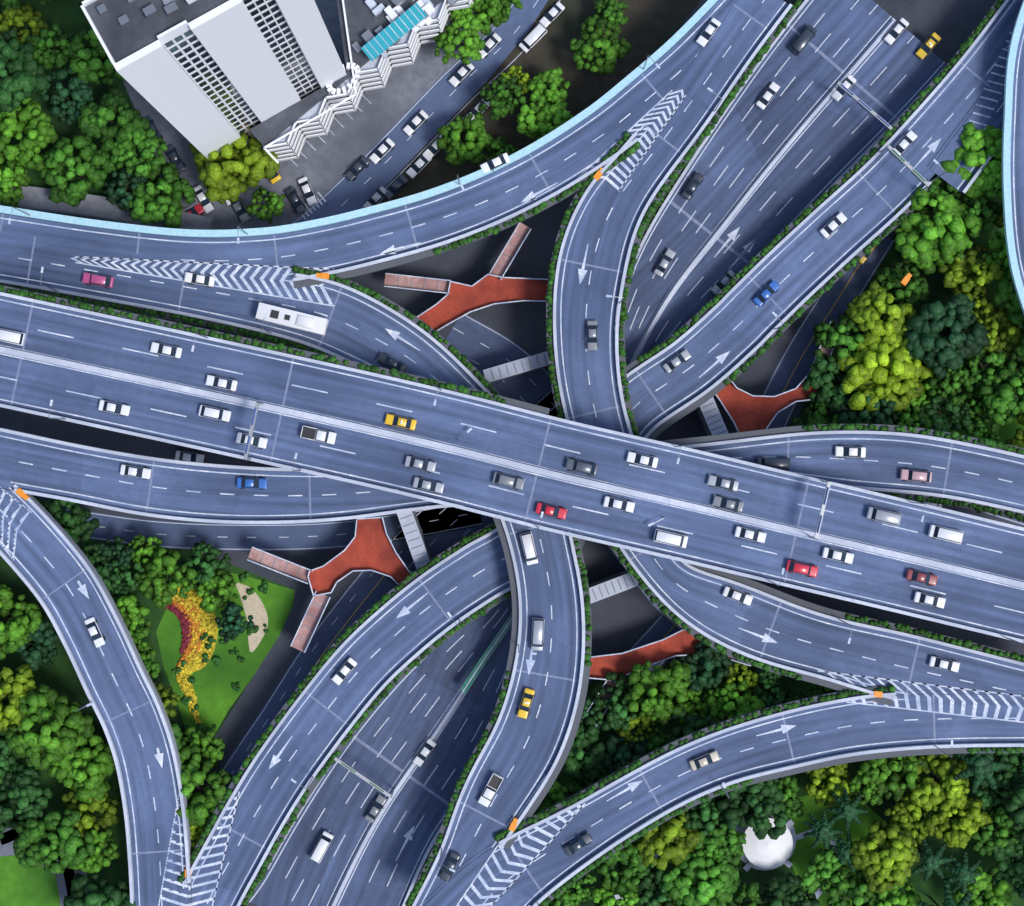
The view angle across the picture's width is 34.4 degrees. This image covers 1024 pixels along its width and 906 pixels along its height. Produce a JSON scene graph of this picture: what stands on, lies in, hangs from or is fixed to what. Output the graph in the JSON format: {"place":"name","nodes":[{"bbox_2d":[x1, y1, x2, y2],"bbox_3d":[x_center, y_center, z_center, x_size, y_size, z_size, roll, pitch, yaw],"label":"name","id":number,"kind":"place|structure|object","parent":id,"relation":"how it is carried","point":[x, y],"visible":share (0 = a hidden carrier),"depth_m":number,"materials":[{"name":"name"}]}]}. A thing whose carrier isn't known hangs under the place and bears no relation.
{"place":"outdoors","nodes":[
{"label":"outdoors","id":0,"kind":"place"},
{"bbox_2d":[0,0,1021,905],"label":"road decks","id":1,"kind":"object","parent":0,"point":[254,466],"visible":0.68,"depth_m":257.39,"materials":[{"name":"concrete"}]},
{"bbox_2d":[0,0,1023,905],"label":"road surfaces","id":2,"kind":"object","parent":1,"relation":"on","point":[894,182],"visible":0.88,"depth_m":256.94,"materials":[{"name":"grey asphalt"}]},
{"bbox_2d":[0,328,25,345],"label":"vehicle","id":3,"kind":"object","parent":2,"relation":"on","point":[12,337],"visible":1,"depth_m":246.00,"materials":[{"name":"white metal"}]},
{"bbox_2d":[84,617,105,647],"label":"vehicle","id":4,"kind":"object","parent":2,"relation":"on","point":[96,634],"visible":1,"depth_m":255.12,"materials":[{"name":"white metal"}]},
{"bbox_2d":[82,272,113,288],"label":"vehicle","id":5,"kind":"object","parent":2,"relation":"on","point":[91,279],"visible":1,"depth_m":255.66,"materials":[{"name":"pink metal"}]},
{"bbox_2d":[98,400,130,415],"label":"vehicle","id":6,"kind":"object","parent":2,"relation":"on","point":[123,409],"visible":1,"depth_m":247.03,"materials":[{"name":"white metal"}]},
{"bbox_2d":[120,464,150,479],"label":"vehicle","id":7,"kind":"object","parent":2,"relation":"on","point":[127,470],"visible":1,"depth_m":251.93,"materials":[{"name":"white metal"}]},
{"bbox_2d":[150,342,181,358],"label":"vehicle","id":8,"kind":"object","parent":2,"relation":"on","point":[157,348],"visible":1,"depth_m":247.03,"materials":[{"name":"white metal"}]},
{"bbox_2d":[184,272,214,286],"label":"vehicle","id":9,"kind":"object","parent":2,"relation":"on","point":[199,279],"visible":1,"depth_m":256.00,"materials":[{"name":"white metal"}]},
{"bbox_2d":[198,405,230,421],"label":"vehicle","id":10,"kind":"object","parent":2,"relation":"on","point":[208,411],"visible":1,"depth_m":246.66,"materials":[{"name":"white metal"}]},
{"bbox_2d":[205,375,237,390],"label":"vehicle","id":11,"kind":"object","parent":2,"relation":"on","point":[214,381],"visible":1,"depth_m":247.03,"materials":[{"name":"white metal"}]},
{"bbox_2d":[237,476,266,489],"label":"vehicle","id":12,"kind":"object","parent":2,"relation":"on","point":[256,483],"visible":1,"depth_m":251.90,"materials":[{"name":"blue metal"}]},
{"bbox_2d":[236,432,267,448],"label":"vehicle","id":13,"kind":"object","parent":2,"relation":"on","point":[256,441],"visible":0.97,"depth_m":247.05,"materials":[{"name":"white metal"}]},
{"bbox_2d":[255,301,328,335],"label":"vehicle","id":14,"kind":"object","parent":2,"relation":"on","point":[296,320],"visible":1,"depth_m":254.11,"materials":[{"name":"white metal"}]},
{"bbox_2d":[300,425,336,443],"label":"vehicle","id":15,"kind":"object","parent":2,"relation":"on","point":[316,434],"visible":1,"depth_m":246.84,"materials":[{"name":"white metal"}]},
{"bbox_2d":[309,830,333,862],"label":"vehicle","id":16,"kind":"object","parent":2,"relation":"on","point":[321,846],"visible":1,"depth_m":264.85,"materials":[{"name":"white metal"}]},
{"bbox_2d":[331,657,356,684],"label":"vehicle","id":17,"kind":"object","parent":2,"relation":"on","point":[345,670],"visible":1,"depth_m":260.44,"materials":[{"name":"white metal"}]},
{"bbox_2d":[364,794,386,822],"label":"vehicle","id":18,"kind":"object","parent":2,"relation":"on","point":[372,813],"visible":1,"depth_m":265.88,"materials":[{"name":"grey metal"}]},
{"bbox_2d":[376,352,406,371],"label":"vehicle","id":19,"kind":"object","parent":2,"relation":"on","point":[383,359],"visible":0.78,"depth_m":255.97,"materials":[{"name":"grey metal"}]},
{"bbox_2d":[385,413,416,430],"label":"vehicle","id":20,"kind":"object","parent":2,"relation":"on","point":[391,419],"visible":1,"depth_m":247.01,"materials":[{"name":"yellow metal"}]},
{"bbox_2d":[404,455,435,472],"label":"vehicle","id":21,"kind":"object","parent":2,"relation":"on","point":[426,465],"visible":1,"depth_m":247.02,"materials":[{"name":"silver metal"}]},
{"bbox_2d":[413,738,435,766],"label":"vehicle","id":22,"kind":"object","parent":2,"relation":"on","point":[427,748],"visible":1,"depth_m":265.87,"materials":[{"name":"white metal"}]},
{"bbox_2d":[412,477,444,493],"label":"vehicle","id":23,"kind":"object","parent":2,"relation":"on","point":[437,487],"visible":1,"depth_m":247.03,"materials":[{"name":"silver metal"}]},
{"bbox_2d":[439,851,460,881],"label":"vehicle","id":24,"kind":"object","parent":2,"relation":"on","point":[452,861],"visible":1,"depth_m":256.01,"materials":[{"name":"grey metal"}]},
{"bbox_2d":[16,81,929,877],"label":"gantries","id":25,"kind":"object","parent":2,"relation":"on","point":[596,177],"visible":0.95,"depth_m":255.95,"materials":[{"name":"grey metal"}]},
{"bbox_2d":[478,772,503,806],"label":"vehicle","id":26,"kind":"object","parent":2,"relation":"on","point":[487,794],"visible":1,"depth_m":255.80,"materials":[{"name":"white metal"}]},
{"bbox_2d":[492,472,524,489],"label":"vehicle","id":27,"kind":"object","parent":2,"relation":"on","point":[512,482],"visible":1,"depth_m":246.66,"materials":[{"name":"grey metal"}]},
{"bbox_2d":[0,0,1023,905],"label":"barriers","id":28,"kind":"object","parent":2,"relation":"on","point":[672,42],"visible":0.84,"depth_m":256.04,"materials":[{"name":"concrete"}]},
{"bbox_2d":[0,0,1023,905],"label":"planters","id":29,"kind":"object","parent":28,"relation":"attached to","point":[654,434],"visible":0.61,"depth_m":256.66,"materials":[{"name":"green"}]},
{"bbox_2d":[0,0,1023,905],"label":"paint","id":30,"kind":"object","parent":2,"relation":"on","point":[766,638],"visible":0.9,"depth_m":256.93,"materials":[{"name":"white paint"}]},
{"bbox_2d":[517,688,534,718],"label":"vehicle","id":31,"kind":"object","parent":2,"relation":"on","point":[526,702],"visible":1,"depth_m":255.99,"materials":[{"name":"yellow metal"}]},
{"bbox_2d":[520,531,538,564],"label":"vehicle","id":32,"kind":"object","parent":2,"relation":"on","point":[528,546],"visible":1,"depth_m":254.97,"materials":[{"name":"white metal"}]},
{"bbox_2d":[530,618,544,650],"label":"vehicle","id":33,"kind":"object","parent":2,"relation":"on","point":[537,637],"visible":1,"depth_m":254.97,"materials":[{"name":"silver metal"}]},
{"bbox_2d":[535,502,566,519],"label":"vehicle","id":34,"kind":"object","parent":2,"relation":"on","point":[557,512],"visible":0.98,"depth_m":247.03,"materials":[{"name":"red metal"}]},
{"bbox_2d":[563,832,592,855],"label":"vehicle","id":35,"kind":"object","parent":2,"relation":"on","point":[577,844],"visible":1,"depth_m":255.91,"materials":[{"name":"grey metal"}]},
{"bbox_2d":[565,458,597,475],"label":"vehicle","id":36,"kind":"object","parent":2,"relation":"on","point":[573,464],"visible":1,"depth_m":246.67,"materials":[{"name":"grey metal"}]},
{"bbox_2d":[585,320,598,350],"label":"vehicle","id":37,"kind":"object","parent":2,"relation":"on","point":[591,340],"visible":1,"depth_m":255.97,"materials":[{"name":"grey metal"}]},
{"bbox_2d":[603,496,634,512],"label":"vehicle","id":38,"kind":"object","parent":2,"relation":"on","point":[627,506],"visible":1,"depth_m":247.02,"materials":[{"name":"white metal"}]},
{"bbox_2d":[626,451,657,467],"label":"vehicle","id":39,"kind":"object","parent":2,"relation":"on","point":[633,457],"visible":1,"depth_m":247.02,"materials":[{"name":"white metal"}]},
{"bbox_2d":[653,248,675,276],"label":"vehicle","id":40,"kind":"object","parent":2,"relation":"on","point":[661,267],"visible":1,"depth_m":265.87,"materials":[{"name":"silver metal"}]},
{"bbox_2d":[653,529,687,548],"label":"vehicle","id":41,"kind":"object","parent":2,"relation":"on","point":[670,538],"visible":1,"depth_m":246.00,"materials":[{"name":"white metal"}]},
{"bbox_2d":[663,349,691,372],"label":"vehicle","id":42,"kind":"object","parent":2,"relation":"on","point":[676,361],"visible":1,"depth_m":260.44,"materials":[{"name":"silver metal"}]},
{"bbox_2d":[681,172,704,199],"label":"vehicle","id":43,"kind":"object","parent":2,"relation":"on","point":[689,190],"visible":1,"depth_m":265.86,"materials":[{"name":"grey metal"}]},
{"bbox_2d":[689,750,719,770],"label":"vehicle","id":44,"kind":"object","parent":2,"relation":"on","point":[710,757],"visible":1,"depth_m":255.91,"materials":[{"name":"beige metal"}]},
{"bbox_2d":[696,17,720,46],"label":"vehicle","id":45,"kind":"object","parent":2,"relation":"on","point":[708,32],"visible":1,"depth_m":255.98,"materials":[{"name":"white metal"}]},
{"bbox_2d":[710,269,734,294],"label":"vehicle","id":46,"kind":"object","parent":2,"relation":"on","point":[720,284],"visible":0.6,"depth_m":265.85,"materials":[{"name":"silver metal"}]},
{"bbox_2d":[707,474,738,491],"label":"vehicle","id":47,"kind":"object","parent":2,"relation":"on","point":[731,485],"visible":1,"depth_m":247.03,"materials":[{"name":"silver metal"}]},
{"bbox_2d":[712,495,743,511],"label":"vehicle","id":48,"kind":"object","parent":2,"relation":"on","point":[736,505],"visible":1,"depth_m":247.02,"materials":[{"name":"grey metal"}]},
{"bbox_2d":[722,586,752,605],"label":"vehicle","id":49,"kind":"object","parent":2,"relation":"on","point":[730,592],"visible":1,"depth_m":255.97,"materials":[{"name":"white metal"}]},
{"bbox_2d":[734,526,766,542],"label":"vehicle","id":50,"kind":"object","parent":2,"relation":"on","point":[741,532],"visible":1,"depth_m":247.02,"materials":[{"name":"white metal"}]},
{"bbox_2d":[753,280,779,306],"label":"vehicle","id":51,"kind":"object","parent":2,"relation":"on","point":[765,294],"visible":1,"depth_m":260.47,"materials":[{"name":"blue metal"}]},
{"bbox_2d":[756,82,779,109],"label":"vehicle","id":52,"kind":"object","parent":2,"relation":"on","point":[767,96],"visible":1,"depth_m":265.86,"materials":[{"name":"white metal"}]},
{"bbox_2d":[756,456,789,470],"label":"vehicle","id":53,"kind":"object","parent":2,"relation":"on","point":[781,463],"visible":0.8,"depth_m":250.91,"materials":[{"name":"grey metal"}]},
{"bbox_2d":[785,559,818,577],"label":"vehicle","id":54,"kind":"object","parent":2,"relation":"on","point":[808,570],"visible":1,"depth_m":246.68,"materials":[{"name":"red metal"}]},
{"bbox_2d":[789,24,816,55],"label":"vehicle","id":55,"kind":"object","parent":2,"relation":"on","point":[802,40],"visible":1,"depth_m":264.85,"materials":[{"name":"grey metal"}]},
{"bbox_2d":[819,212,846,237],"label":"vehicle","id":56,"kind":"object","parent":2,"relation":"on","point":[832,225],"visible":1,"depth_m":260.45,"materials":[{"name":"white metal"}]},
{"bbox_2d":[822,547,853,563],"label":"vehicle","id":57,"kind":"object","parent":2,"relation":"on","point":[846,557],"visible":1,"depth_m":247.03,"materials":[{"name":"white metal"}]},
{"bbox_2d":[831,74,856,101],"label":"vehicle","id":58,"kind":"object","parent":2,"relation":"on","point":[838,93],"visible":0.92,"depth_m":265.89,"materials":[{"name":"white metal"}]},
{"bbox_2d":[835,445,865,458],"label":"vehicle","id":59,"kind":"object","parent":2,"relation":"on","point":[841,451],"visible":1,"depth_m":251.92,"materials":[{"name":"white metal"}]},
{"bbox_2d":[866,506,901,525],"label":"vehicle","id":60,"kind":"object","parent":2,"relation":"on","point":[883,516],"visible":1,"depth_m":246.00,"materials":[{"name":"silver metal"}]},
{"bbox_2d":[884,17,908,44],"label":"vehicle","id":61,"kind":"object","parent":2,"relation":"on","point":[896,31],"visible":1,"depth_m":265.87,"materials":[{"name":"white metal"}]},
{"bbox_2d":[893,130,917,154],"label":"vehicle","id":62,"kind":"object","parent":2,"relation":"on","point":[905,142],"visible":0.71,"depth_m":260.38,"materials":[{"name":"white metal"}]},
{"bbox_2d":[900,468,931,482],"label":"vehicle","id":63,"kind":"object","parent":2,"relation":"on","point":[923,476],"visible":1,"depth_m":251.59,"materials":[{"name":"pink metal"}]},
{"bbox_2d":[906,569,937,585],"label":"vehicle","id":64,"kind":"object","parent":2,"relation":"on","point":[930,579],"visible":1,"depth_m":247.03,"materials":[{"name":"red metal"}]},
{"bbox_2d":[915,32,940,59],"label":"vehicle","id":65,"kind":"object","parent":2,"relation":"on","point":[928,46],"visible":1,"depth_m":265.89,"materials":[{"name":"yellow metal"}]},
{"bbox_2d":[913,591,945,608],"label":"vehicle","id":66,"kind":"object","parent":2,"relation":"on","point":[921,597],"visible":1,"depth_m":247.03,"materials":[{"name":"white metal"}]},
{"bbox_2d":[929,655,959,671],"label":"vehicle","id":67,"kind":"object","parent":2,"relation":"on","point":[944,664],"visible":1,"depth_m":255.97,"materials":[{"name":"white metal"}]},
{"bbox_2d":[928,524,963,543],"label":"vehicle","id":68,"kind":"object","parent":2,"relation":"on","point":[945,534],"visible":1,"depth_m":246.00,"materials":[{"name":"white metal"}]},
{"bbox_2d":[0,0,1023,905],"bbox_3d":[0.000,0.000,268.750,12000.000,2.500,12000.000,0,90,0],"label":"ground","id":69,"kind":"structure","parent":0,"point":[622,622],"depth_m":269.98,"materials":[{"name":"green plant"}]},
{"bbox_2d":[147,116,163,140],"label":"vehicle","id":70,"kind":"object","parent":69,"relation":"on","point":[153,126],"visible":0.37,"depth_m":268.93,"materials":[{"name":"grey metal"}]},
{"bbox_2d":[165,145,185,172],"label":"vehicle","id":71,"kind":"object","parent":69,"relation":"on","point":[171,153],"visible":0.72,"depth_m":268.96,"materials":[{"name":"grey metal"}]},
{"bbox_2d":[175,450,203,462],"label":"vehicle","id":72,"kind":"object","parent":69,"relation":"on","point":[182,455],"visible":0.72,"depth_m":268.95,"materials":[{"name":"grey metal"}]},
{"bbox_2d":[188,203,204,214],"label":"vehicle","id":73,"kind":"object","parent":69,"relation":"on","point":[197,209],"visible":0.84,"depth_m":269.01,"materials":[{"name":"red metal"}]},
{"bbox_2d":[194,185,213,213],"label":"vehicle","id":74,"kind":"object","parent":69,"relation":"on","point":[207,205],"visible":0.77,"depth_m":268.97,"materials":[{"name":"white metal"}]},
{"bbox_2d":[230,197,249,222],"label":"vehicle","id":75,"kind":"object","parent":69,"relation":"on","point":[240,211],"visible":0.69,"depth_m":268.88,"materials":[{"name":"grey metal"}]},
{"bbox_2d":[267,171,281,183],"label":"vehicle","id":76,"kind":"object","parent":69,"relation":"on","point":[277,177],"visible":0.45,"depth_m":268.70,"materials":[{"name":"yellow metal"}]},
{"bbox_2d":[284,187,306,214],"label":"vehicle","id":77,"kind":"object","parent":69,"relation":"on","point":[292,196],"visible":1,"depth_m":269.00,"materials":[{"name":"grey metal"}]},
{"bbox_2d":[298,176,316,205],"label":"vehicle","id":78,"kind":"object","parent":69,"relation":"on","point":[307,190],"visible":1,"depth_m":268.99,"materials":[{"name":"white metal"}]},
{"bbox_2d":[363,186,385,207],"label":"vehicle","id":79,"kind":"object","parent":69,"relation":"on","point":[377,197],"visible":0.75,"depth_m":268.85,"materials":[{"name":"silver metal"}]},
{"bbox_2d":[385,174,408,199],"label":"vehicle","id":80,"kind":"object","parent":69,"relation":"on","point":[397,185],"visible":1,"depth_m":268.97,"materials":[{"name":"grey metal"}]},
{"bbox_2d":[406,154,431,178],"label":"vehicle","id":81,"kind":"object","parent":69,"relation":"on","point":[418,166],"visible":1,"depth_m":268.94,"materials":[{"name":"white metal"}]},
{"bbox_2d":[423,135,441,158],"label":"vehicle","id":82,"kind":"object","parent":69,"relation":"on","point":[432,151],"visible":0.62,"depth_m":268.98,"materials":[{"name":"white metal"}]},
{"bbox_2d":[466,99,489,119],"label":"vehicle","id":83,"kind":"object","parent":69,"relation":"on","point":[474,110],"visible":0.38,"depth_m":268.92,"materials":[{"name":"white metal"}]},
{"bbox_2d":[480,152,509,172],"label":"vehicle","id":84,"kind":"object","parent":69,"relation":"on","point":[495,162],"visible":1,"depth_m":255.93,"materials":[{"name":"white metal"}]},
{"bbox_2d":[0,0,1023,905],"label":"foliage","id":85,"kind":"object","parent":69,"relation":"on","point":[914,356],"visible":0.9,"depth_m":261.33,"materials":[{"name":"green plant"}]},
{"bbox_2d":[0,0,1023,905],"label":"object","id":86,"kind":"object","parent":69,"relation":"on","point":[204,76],"visible":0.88,"depth_m":242.99,"materials":[{"name":"concrete"}]},
{"bbox_2d":[518,23,547,52],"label":"vehicle","id":87,"kind":"object","parent":69,"relation":"on","point":[534,37],"visible":1,"depth_m":268.01,"materials":[{"name":"white metal"}]},
{"bbox_2d":[65,0,1023,821],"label":"ground-level road","id":88,"kind":"structure","parent":69,"relation":"on","point":[441,100],"depth_m":269.97,"materials":[{"name":"grey asphalt"}]},
{"bbox_2d":[344,155,369,181],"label":"vehicle","id":89,"kind":"object","parent":88,"relation":"on","point":[360,165],"visible":1,"depth_m":269.01,"materials":[{"name":"grey metal"}]},
{"bbox_2d":[369,138,394,163],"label":"vehicle","id":90,"kind":"object","parent":88,"relation":"on","point":[387,145],"visible":1,"depth_m":269.01,"materials":[{"name":"white metal"}]},
{"bbox_2d":[403,110,428,135],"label":"vehicle","id":91,"kind":"object","parent":88,"relation":"on","point":[416,122],"visible":1,"depth_m":268.95,"materials":[{"name":"white metal"}]},
{"bbox_2d":[448,63,473,86],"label":"vehicle","id":92,"kind":"object","parent":88,"relation":"on","point":[459,75],"visible":0.85,"depth_m":268.94,"materials":[{"name":"white metal"}]},
{"bbox_2d":[479,33,501,58],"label":"vehicle","id":93,"kind":"object","parent":88,"relation":"on","point":[493,41],"visible":0.71,"depth_m":268.90,"materials":[{"name":"white metal"}]},
{"bbox_2d":[859,245,877,263],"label":"vehicle","id":94,"kind":"object","parent":88,"relation":"on","point":[863,259],"visible":0.24,"depth_m":269.01,"materials":[{"name":"yellow metal"}]},
{"bbox_2d":[915,494,941,507],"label":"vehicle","id":95,"kind":"object","parent":88,"relation":"on","point":[937,505],"visible":0.16,"depth_m":267.96,"materials":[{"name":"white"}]},
{"bbox_2d":[539,1,564,27],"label":"vehicle","id":96,"kind":"object","parent":69,"relation":"on","point":[552,14],"visible":1,"depth_m":269.01,"materials":[{"name":"white metal"}]},
{"bbox_2d":[247,222,858,726],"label":"ped bridges","id":97,"kind":"structure","parent":69,"relation":"on","point":[369,548],"depth_m":264.50,"materials":[{"name":"paint"}]}
]}

